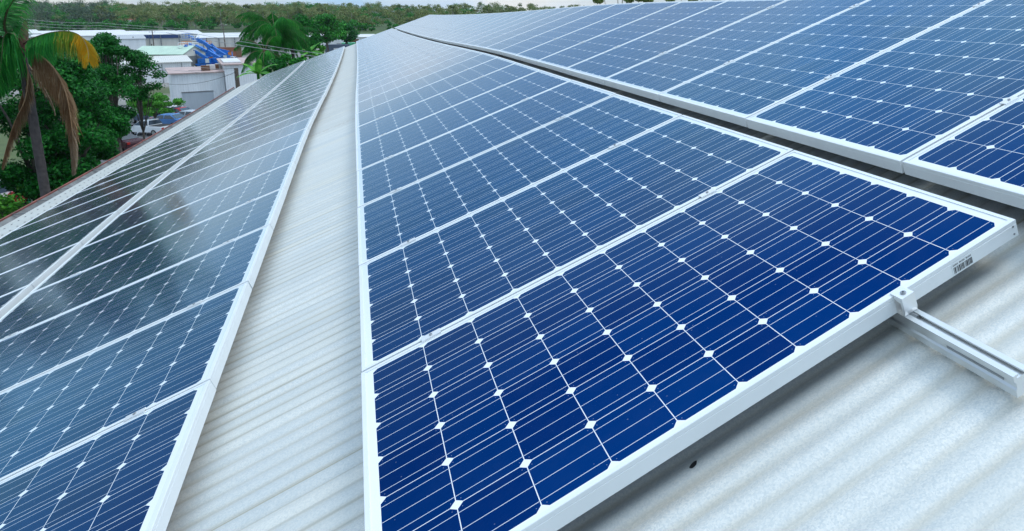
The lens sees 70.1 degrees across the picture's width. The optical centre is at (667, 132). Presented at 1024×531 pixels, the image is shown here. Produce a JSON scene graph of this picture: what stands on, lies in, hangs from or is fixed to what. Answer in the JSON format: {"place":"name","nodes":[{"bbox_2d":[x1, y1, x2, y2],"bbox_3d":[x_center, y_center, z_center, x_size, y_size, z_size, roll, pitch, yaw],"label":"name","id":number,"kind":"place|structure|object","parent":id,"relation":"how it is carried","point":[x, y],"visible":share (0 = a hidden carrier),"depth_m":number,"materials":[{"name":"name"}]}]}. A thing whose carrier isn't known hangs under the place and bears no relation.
{"place":"outdoors","nodes":[
{"label":"outdoors","id":0,"kind":"place"},
{"bbox_2d":[0,43,355,213],"bbox_3d":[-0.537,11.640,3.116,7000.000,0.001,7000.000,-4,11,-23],"label":"ground","id":1,"kind":"structure","parent":0,"point":[165,91],"depth_m":92.97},
{"bbox_2d":[0,193,28,218],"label":"shrub","id":2,"kind":"object","parent":1,"relation":"on","point":[13,206],"visible":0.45,"depth_m":31.61,"materials":[{"name":"green plant"}]},
{"bbox_2d":[0,38,92,200],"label":"broadleaf tree","id":3,"kind":"object","parent":1,"relation":"on","point":[12,174],"visible":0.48,"depth_m":32.60,"materials":[{"name":"green plant"}]},
{"bbox_2d":[0,0,100,196],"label":"palm tree","id":4,"kind":"object","parent":1,"relation":"on","point":[19,49],"visible":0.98,"depth_m":16.72,"materials":[{"name":"plant"}]},
{"bbox_2d":[0,53,131,191],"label":"broadleaf tree","id":5,"kind":"object","parent":1,"relation":"on","point":[72,72],"visible":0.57,"depth_m":33.28,"materials":[{"name":"green plant"}]},
{"bbox_2d":[36,62,114,157],"bbox_3d":[-31.943,0.830,38.273,4.028,10.000,4.553,-4,11,-23],"label":"broadleaf tree","id":6,"kind":"object","parent":1,"relation":"on","point":[101,115],"visible":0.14,"depth_m":37.96,"materials":[{"name":"green plant"}]},
{"bbox_2d":[30,30,124,40],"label":"shed","id":7,"kind":"structure","parent":1,"relation":"on","point":[87,34],"depth_m":271.08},
{"bbox_2d":[70,32,138,152],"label":"broadleaf tree","id":8,"kind":"object","parent":1,"relation":"on","point":[107,46],"visible":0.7,"depth_m":44.67,"materials":[{"name":"green plant"}]},
{"bbox_2d":[93,62,139,152],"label":"tree","id":9,"kind":"object","parent":1,"relation":"on","point":[123,84],"visible":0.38,"depth_m":43.94,"materials":[{"name":"green plant"}]},
{"bbox_2d":[92,105,151,167],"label":"car park","id":10,"kind":"structure","parent":1,"relation":"on","point":[139,135],"depth_m":69.62,"materials":[{"name":"asphalt"}]},
{"bbox_2d":[114,133,142,150],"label":"parked car","id":11,"kind":"object","parent":10,"relation":"on","point":[129,140],"visible":0.18,"depth_m":61.04,"materials":[{"name":"red paint"}]},
{"bbox_2d":[128,119,170,134],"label":"parked car","id":12,"kind":"object","parent":10,"relation":"on","point":[153,126],"visible":0.52,"depth_m":68.70,"materials":[{"name":"white paint"}]},
{"bbox_2d":[149,113,184,123],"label":"parked car","id":13,"kind":"object","parent":10,"relation":"on","point":[168,118],"visible":0.34,"depth_m":72.99,"materials":[{"name":"blue paint"}]},
{"bbox_2d":[99,33,145,53],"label":"shed","id":14,"kind":"structure","parent":1,"relation":"on","point":[136,42],"depth_m":196.82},
{"bbox_2d":[116,49,167,139],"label":"broadleaf tree","id":15,"kind":"object","parent":1,"relation":"on","point":[141,62],"visible":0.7,"depth_m":46.99,"materials":[{"name":"green plant"}]},
{"bbox_2d":[125,92,182,118],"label":"shrub","id":16,"kind":"object","parent":1,"relation":"on","point":[157,101],"visible":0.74,"depth_m":69.52,"materials":[{"name":"green plant"}]},
{"bbox_2d":[119,55,192,83],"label":"shed","id":17,"kind":"structure","parent":1,"relation":"on","point":[178,60],"depth_m":120.03,"materials":[{"name":"metal"}]},
{"bbox_2d":[111,30,201,45],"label":"shed","id":18,"kind":"structure","parent":1,"relation":"on","point":[165,38],"depth_m":223.44,"materials":[{"name":"metal"}]},
{"bbox_2d":[154,95,185,113],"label":"shrub","id":19,"kind":"object","parent":1,"relation":"on","point":[166,109],"visible":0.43,"depth_m":76.00,"materials":[{"name":"green plant"}]},
{"bbox_2d":[137,46,205,66],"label":"shed","id":20,"kind":"structure","parent":1,"relation":"on","point":[188,51],"depth_m":145.90,"materials":[{"name":"grey metal"}]},
{"bbox_2d":[177,42,211,66],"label":"boom lift","id":21,"kind":"object","parent":1,"relation":"on","point":[204,60],"visible":0.66,"depth_m":148.17,"materials":[{"name":"blue paint"}]},
{"bbox_2d":[165,63,225,109],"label":"shed","id":22,"kind":"structure","parent":1,"relation":"on","point":[198,94],"depth_m":86.66,"materials":[{"name":"metal"}]},
{"bbox_2d":[182,91,213,109],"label":"roller door","id":23,"kind":"structure","parent":22,"relation":"in","point":[194,100],"depth_m":86.46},
{"bbox_2d":[216,57,256,90],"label":"shed","id":24,"kind":"structure","parent":1,"relation":"on","point":[231,63],"depth_m":87.89,"materials":[{"name":"white metal"}]},
{"bbox_2d":[196,33,290,53],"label":"shed","id":25,"kind":"structure","parent":1,"relation":"on","point":[219,36],"depth_m":195.94,"materials":[{"name":"metal"}]},
{"bbox_2d":[236,59,276,79],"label":"banana plant","id":26,"kind":"object","parent":1,"relation":"on","point":[256,68],"visible":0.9,"depth_m":51.80,"materials":[{"name":"green plant"}]},
{"bbox_2d":[233,36,287,73],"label":"palm tree","id":27,"kind":"object","parent":1,"relation":"on","point":[264,55],"visible":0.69,"depth_m":56.34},
{"bbox_2d":[236,11,309,54],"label":"palm tree","id":28,"kind":"object","parent":1,"relation":"on","point":[281,27],"visible":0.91,"depth_m":59.42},
{"bbox_2d":[261,58,287,75],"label":"shrub","id":29,"kind":"object","parent":1,"relation":"on","point":[280,63],"visible":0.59,"depth_m":55.53,"materials":[{"name":"green plant"}]},
{"bbox_2d":[274,53,306,70],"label":"shrub","id":30,"kind":"object","parent":1,"relation":"on","point":[290,61],"visible":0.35,"depth_m":57.50,"materials":[{"name":"green plant"}]},
{"bbox_2d":[278,26,314,58],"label":"palm tree","id":31,"kind":"object","parent":1,"relation":"on","point":[293,48],"visible":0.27,"depth_m":64.14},
{"bbox_2d":[288,13,323,57],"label":"broadleaf tree","id":32,"kind":"object","parent":1,"relation":"on","point":[303,20],"visible":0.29,"depth_m":74.59,"materials":[{"name":"green plant"}]},
{"bbox_2d":[307,13,348,51],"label":"broadleaf tree","id":33,"kind":"object","parent":1,"relation":"on","point":[326,22],"visible":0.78,"depth_m":189.70,"materials":[{"name":"green plant"}]},
{"bbox_2d":[333,22,359,43],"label":"broadleaf tree","id":34,"kind":"object","parent":1,"relation":"on","point":[353,34],"visible":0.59,"depth_m":198.55,"materials":[{"name":"green plant"}]},
{"bbox_2d":[0,29,1023,530],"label":"factory building","id":35,"kind":"structure","parent":1,"relation":"on","point":[884,425],"depth_m":1.74,"materials":[{"name":"metal"}]},
{"bbox_2d":[1,77,265,244],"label":"mounting rail","id":36,"kind":"object","parent":35,"relation":"on","point":[120,171],"visible":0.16,"depth_m":9.96,"materials":[{"name":"metal"}]},
{"bbox_2d":[13,157,187,230],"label":"solar panel","id":37,"kind":"object","parent":36,"relation":"attached to","point":[170,167],"visible":0.69,"depth_m":8.74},
{"bbox_2d":[153,108,249,147],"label":"solar panel","id":38,"kind":"object","parent":36,"relation":"on","point":[243,112],"visible":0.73,"depth_m":14.21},
{"bbox_2d":[2,63,307,339],"bbox_3d":[-8.956,-0.819,16.122,0.137,0.383,33.103,-4,11,-23],"label":"mounting rail","id":39,"kind":"object","parent":35,"relation":"on","point":[10,335],"visible":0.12,"depth_m":4.78,"materials":[{"name":"metal"}]},
{"bbox_2d":[0,380,215,530],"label":"solar panel","id":40,"kind":"object","parent":39,"relation":"attached to","point":[129,475],"visible":1,"depth_m":2.11,"materials":[{"name":"glass"}]},
{"bbox_2d":[0,282,251,480],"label":"solar panel","id":41,"kind":"object","parent":39,"relation":"attached to","point":[49,414],"visible":0.94,"depth_m":2.76,"materials":[{"name":"glass"}]},
{"bbox_2d":[171,108,318,171],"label":"solar panel","id":42,"kind":"object","parent":39,"relation":"attached to","point":[246,138],"visible":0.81,"depth_m":9.00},
{"bbox_2d":[190,101,321,156],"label":"solar panel","id":43,"kind":"object","parent":39,"relation":"attached to","point":[260,126],"visible":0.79,"depth_m":9.90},
{"bbox_2d":[206,95,324,144],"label":"solar panel","id":44,"kind":"object","parent":39,"relation":"attached to","point":[266,119],"visible":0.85,"depth_m":10.82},
{"bbox_2d":[219,90,327,134],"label":"solar panel","id":45,"kind":"object","parent":39,"relation":"on","point":[272,112],"visible":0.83,"depth_m":11.73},
{"bbox_2d":[229,85,329,126],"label":"solar panel","id":46,"kind":"object","parent":39,"relation":"attached to","point":[281,105],"visible":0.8,"depth_m":12.64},
{"bbox_2d":[247,78,332,112],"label":"solar panel","id":47,"kind":"object","parent":39,"relation":"on","point":[291,94],"visible":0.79,"depth_m":14.48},
{"bbox_2d":[253,75,334,107],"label":"solar panel","id":48,"kind":"object","parent":39,"relation":"on","point":[297,89],"visible":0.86,"depth_m":15.37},
{"bbox_2d":[259,72,335,102],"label":"solar panel","id":49,"kind":"object","parent":39,"relation":"attached to","point":[301,85],"visible":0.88,"depth_m":16.27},
{"bbox_2d":[265,69,336,97],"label":"solar panel","id":50,"kind":"object","parent":39,"relation":"attached to","point":[295,85],"visible":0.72,"depth_m":17.19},
{"bbox_2d":[28,64,295,262],"bbox_3d":[-10.299,-0.813,17.541,0.136,0.384,30.105,-4,11,-23],"label":"mounting rail","id":51,"kind":"object","parent":35,"relation":"on","point":[136,182],"visible":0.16,"depth_m":7.98,"materials":[{"name":"metal"}]},
{"bbox_2d":[0,284,33,317],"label":"solar panel","id":52,"kind":"object","parent":51,"relation":"attached to","point":[9,301],"visible":0.81,"depth_m":4.74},
{"bbox_2d":[0,242,82,296],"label":"solar panel","id":53,"kind":"object","parent":51,"relation":"attached to","point":[35,273],"visible":0.76,"depth_m":5.38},
{"bbox_2d":[0,211,118,273],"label":"solar panel","id":54,"kind":"object","parent":51,"relation":"attached to","point":[83,234],"visible":0.72,"depth_m":6.19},
{"bbox_2d":[0,188,146,257],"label":"solar panel","id":55,"kind":"object","parent":51,"relation":"attached to","point":[120,205],"visible":0.71,"depth_m":7.02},
{"bbox_2d":[0,171,168,244],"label":"solar panel","id":56,"kind":"object","parent":51,"relation":"attached to","point":[149,183],"visible":0.81,"depth_m":7.86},
{"bbox_2d":[50,145,201,208],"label":"solar panel","id":57,"kind":"object","parent":51,"relation":"attached to","point":[189,153],"visible":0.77,"depth_m":9.66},
{"bbox_2d":[77,136,214,192],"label":"solar panel","id":58,"kind":"object","parent":51,"relation":"attached to","point":[204,142],"visible":0.7,"depth_m":10.56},
{"bbox_2d":[101,127,225,178],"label":"solar panel","id":59,"kind":"object","parent":51,"relation":"attached to","point":[182,145],"visible":0.71,"depth_m":11.48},
{"bbox_2d":[121,120,234,166],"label":"solar panel","id":60,"kind":"object","parent":51,"relation":"attached to","point":[226,125],"visible":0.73,"depth_m":12.40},
{"bbox_2d":[138,114,242,156],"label":"solar panel","id":61,"kind":"object","parent":51,"relation":"on","point":[235,118],"visible":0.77,"depth_m":13.32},
{"bbox_2d":[166,103,255,139],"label":"solar panel","id":62,"kind":"object","parent":51,"relation":"attached to","point":[216,119],"visible":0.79,"depth_m":15.12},
{"bbox_2d":[177,99,261,132],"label":"solar panel","id":63,"kind":"object","parent":51,"relation":"attached to","point":[224,113],"visible":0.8,"depth_m":16.03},
{"bbox_2d":[189,95,266,125],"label":"solar panel","id":64,"kind":"object","parent":51,"relation":"attached to","point":[237,106],"visible":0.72,"depth_m":16.95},
{"bbox_2d":[198,91,270,119],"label":"solar panel","id":65,"kind":"object","parent":51,"relation":"on","point":[267,93],"visible":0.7,"depth_m":17.86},
{"bbox_2d":[124,56,335,421],"bbox_3d":[-7.986,-1.278,16.475,0.137,0.383,33.103,-4,11,-23],"label":"mounting rail","id":66,"kind":"object","parent":35,"relation":"on","point":[136,413],"visible":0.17,"depth_m":3.30,"materials":[{"name":"metal"}]},
{"bbox_2d":[0,224,272,392],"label":"solar panel","id":67,"kind":"object","parent":66,"relation":"attached to","point":[60,340],"visible":0.9,"depth_m":3.60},
{"bbox_2d":[0,188,286,340],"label":"solar panel","id":68,"kind":"object","parent":66,"relation":"attached to","point":[37,307],"visible":0.92,"depth_m":4.45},
{"bbox_2d":[29,161,296,293],"bbox_3d":[-3.720,0.678,5.391,1.650,0.048,0.988,-25,18,-18],"label":"solar panel","id":69,"kind":"object","parent":66,"relation":"attached to","point":[87,257],"visible":0.88,"depth_m":5.34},
{"bbox_2d":[81,142,303,247],"bbox_3d":[-4.121,0.523,6.293,1.650,0.046,0.988,-25,18,-18],"label":"solar panel","id":70,"kind":"object","parent":66,"relation":"attached to","point":[187,196],"visible":0.84,"depth_m":6.25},
{"bbox_2d":[119,127,309,214],"bbox_3d":[-4.521,0.371,7.196,1.650,0.047,0.988,-25,18,-18],"label":"solar panel","id":71,"kind":"object","parent":66,"relation":"attached to","point":[201,175],"visible":0.81,"depth_m":7.17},
{"bbox_2d":[149,116,314,189],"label":"solar panel","id":72,"kind":"object","parent":66,"relation":"attached to","point":[235,151],"visible":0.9,"depth_m":8.08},
{"bbox_2d":[238,81,331,119],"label":"solar panel","id":73,"kind":"object","parent":66,"relation":"attached to","point":[287,99],"visible":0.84,"depth_m":13.56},
{"bbox_2d":[363,45,440,342],"bbox_3d":[-7.116,-1.677,16.747,0.139,0.384,34.102,-4,11,-23],"label":"mounting rail","id":74,"kind":"object","parent":35,"relation":"on","point":[431,335],"visible":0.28,"depth_m":3.12,"materials":[{"name":"metal"}]},
{"bbox_2d":[357,41,436,72],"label":"solar panel","id":75,"kind":"object","parent":74,"relation":"attached to","point":[395,56],"visible":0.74,"depth_m":14.64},
{"bbox_2d":[356,45,454,83],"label":"solar panel","id":76,"kind":"object","parent":74,"relation":"attached to","point":[392,68],"visible":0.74,"depth_m":11.92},
{"bbox_2d":[355,50,482,103],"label":"solar panel","id":77,"kind":"object","parent":74,"relation":"attached to","point":[412,77],"visible":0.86,"depth_m":9.17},
{"bbox_2d":[355,57,516,127],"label":"solar panel","id":78,"kind":"object","parent":74,"relation":"attached to","point":[424,93],"visible":0.75,"depth_m":7.35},
{"bbox_2d":[355,63,539,145],"bbox_3d":[-2.031,-0.281,6.485,1.650,0.047,0.988,-25,18,-18],"label":"solar panel","id":79,"kind":"object","parent":74,"relation":"attached to","point":[376,128],"visible":0.71,"depth_m":6.44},
{"bbox_2d":[356,70,570,170],"bbox_3d":[-1.629,-0.126,5.584,1.650,0.046,0.988,-25,18,-18],"label":"solar panel","id":80,"kind":"object","parent":74,"relation":"attached to","point":[411,135],"visible":0.76,"depth_m":5.53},
{"bbox_2d":[390,35,1023,397],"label":"mounting rail","id":81,"kind":"object","parent":35,"relation":"attached to","point":[994,366],"visible":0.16,"depth_m":1.53,"materials":[{"name":"metal"}]},
{"bbox_2d":[357,39,426,66],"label":"solar panel","id":82,"kind":"object","parent":81,"relation":"attached to","point":[389,53],"visible":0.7,"depth_m":16.47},
{"bbox_2d":[357,40,431,69],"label":"solar panel","id":83,"kind":"object","parent":81,"relation":"attached to","point":[393,54],"visible":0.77,"depth_m":15.57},
{"bbox_2d":[357,42,442,75],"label":"solar panel","id":84,"kind":"object","parent":81,"relation":"attached to","point":[397,59],"visible":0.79,"depth_m":13.73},
{"bbox_2d":[357,44,446,79],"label":"solar panel","id":85,"kind":"object","parent":81,"relation":"attached to","point":[400,61],"visible":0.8,"depth_m":12.82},
{"bbox_2d":[356,46,461,89],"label":"solar panel","id":86,"kind":"object","parent":81,"relation":"attached to","point":[404,68],"visible":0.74,"depth_m":11.01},
{"bbox_2d":[356,48,471,95],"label":"solar panel","id":87,"kind":"object","parent":81,"relation":"attached to","point":[369,87],"visible":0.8,"depth_m":10.09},
{"bbox_2d":[355,53,497,113],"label":"solar panel","id":88,"kind":"object","parent":81,"relation":"attached to","point":[366,104],"visible":0.76,"depth_m":8.27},
{"bbox_2d":[357,80,615,207],"bbox_3d":[-1.226,0.029,4.682,1.650,0.048,0.988,-25,18,-18],"label":"solar panel","id":89,"kind":"object","parent":81,"relation":"attached to","point":[387,176],"visible":0.8,"depth_m":4.61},
{"bbox_2d":[357,94,681,265],"bbox_3d":[-0.826,0.187,3.781,1.650,0.048,0.988,-25,18,-18],"label":"solar panel","id":90,"kind":"object","parent":81,"relation":"attached to","point":[416,210],"visible":0.77,"depth_m":3.69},
{"bbox_2d":[359,115,792,371],"bbox_3d":[-0.423,0.341,2.880,1.650,0.046,0.988,-25,18,-18],"label":"solar panel","id":91,"kind":"object","parent":81,"relation":"attached to","point":[448,275],"visible":0.74,"depth_m":2.76,"materials":[{"name":"glass"}]},
{"bbox_2d":[361,150,1018,530],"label":"solar panel","id":92,"kind":"object","parent":81,"relation":"attached to","point":[561,398],"visible":1,"depth_m":1.80,"materials":[{"name":"glass"}]},
{"bbox_2d":[439,2,985,16],"bbox_3d":[-4.369,-2.816,17.239,0.144,0.390,34.102,-4,11,-23],"label":"mounting rail","id":93,"kind":"object","parent":35,"relation":"on","point":[978,4],"visible":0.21,"depth_m":5.41,"materials":[{"name":"metal"}]},
{"bbox_2d":[435,12,509,41],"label":"solar panel","id":94,"kind":"object","parent":93,"relation":"attached to","point":[467,27],"visible":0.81,"depth_m":15.66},
{"bbox_2d":[439,11,519,42],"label":"solar panel","id":95,"kind":"object","parent":93,"relation":"attached to","point":[473,27],"visible":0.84,"depth_m":14.74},
{"bbox_2d":[464,7,571,48],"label":"solar panel","id":96,"kind":"object","parent":93,"relation":"attached to","point":[472,44],"visible":0.73,"depth_m":11.10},
{"bbox_2d":[474,5,592,50],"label":"solar panel","id":97,"kind":"object","parent":93,"relation":"attached to","point":[482,46],"visible":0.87,"depth_m":10.18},
{"bbox_2d":[485,4,614,53],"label":"solar panel","id":98,"kind":"object","parent":93,"relation":"attached to","point":[501,45],"visible":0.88,"depth_m":9.27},
{"bbox_2d":[498,2,645,58],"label":"solar panel","id":99,"kind":"object","parent":93,"relation":"attached to","point":[512,51],"visible":0.81,"depth_m":8.36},
{"bbox_2d":[515,1,682,64],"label":"solar panel","id":100,"kind":"object","parent":93,"relation":"attached to","point":[554,46],"visible":0.85,"depth_m":7.44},
{"bbox_2d":[565,0,786,84],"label":"solar panel","id":101,"kind":"object","parent":93,"relation":"attached to","point":[599,68],"visible":0.87,"depth_m":5.62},
{"bbox_2d":[603,0,866,101],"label":"solar panel","id":102,"kind":"object","parent":93,"relation":"attached to","point":[654,78],"visible":0.79,"depth_m":4.70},
{"bbox_2d":[746,0,1023,173],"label":"solar panel","id":103,"kind":"object","parent":93,"relation":"attached to","point":[893,108],"visible":1,"depth_m":2.85,"materials":[{"name":"glass"}]},
{"bbox_2d":[409,24,1018,104],"bbox_3d":[-5.198,-2.424,16.937,0.144,0.390,34.102,-4,11,-23],"label":"mounting rail","id":104,"kind":"object","parent":35,"relation":"on","point":[1007,101],"visible":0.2,"depth_m":3.31,"materials":[{"name":"metal"}]},
{"bbox_2d":[427,13,493,38],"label":"solar panel","id":105,"kind":"object","parent":104,"relation":"attached to","point":[456,26],"visible":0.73,"depth_m":17.49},
{"bbox_2d":[430,13,499,39],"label":"solar panel","id":106,"kind":"object","parent":104,"relation":"attached to","point":[457,28],"visible":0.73,"depth_m":16.57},
{"bbox_2d":[445,10,531,43],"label":"solar panel","id":107,"kind":"object","parent":104,"relation":"attached to","point":[483,27],"visible":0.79,"depth_m":13.85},
{"bbox_2d":[450,9,543,44],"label":"solar panel","id":108,"kind":"object","parent":104,"relation":"attached to","point":[454,42],"visible":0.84,"depth_m":12.92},
{"bbox_2d":[457,8,556,46],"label":"solar panel","id":109,"kind":"object","parent":104,"relation":"attached to","point":[484,34],"visible":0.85,"depth_m":12.02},
{"bbox_2d":[536,0,727,73],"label":"solar panel","id":110,"kind":"object","parent":104,"relation":"attached to","point":[561,61],"visible":0.8,"depth_m":6.54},
{"bbox_2d":[659,0,988,126],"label":"solar panel","id":111,"kind":"object","parent":104,"relation":"attached to","point":[739,91],"visible":0.84,"depth_m":3.77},
{"bbox_2d":[902,94,1023,208],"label":"solar panel","id":112,"kind":"object","parent":104,"relation":"attached to","point":[983,156],"visible":1,"depth_m":2.15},
{"bbox_2d":[28,12,483,33],"bbox_3d":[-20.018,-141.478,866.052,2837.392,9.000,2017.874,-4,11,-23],"label":"hill","id":113,"kind":"structure","parent":0,"point":[228,28],"depth_m":427.76,"materials":[{"name":"green plant"}]},
{"bbox_2d":[1,0,588,31],"bbox_3d":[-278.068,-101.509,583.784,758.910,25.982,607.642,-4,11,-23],"label":"forest","id":114,"kind":"object","parent":113,"relation":"on","point":[78,13],"visible":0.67,"depth_m":429.97,"materials":[{"name":"green plant"}]},
{"bbox_2d":[17,0,711,11],"label":"sky","id":115,"kind":"structure","parent":0,"point":[556,3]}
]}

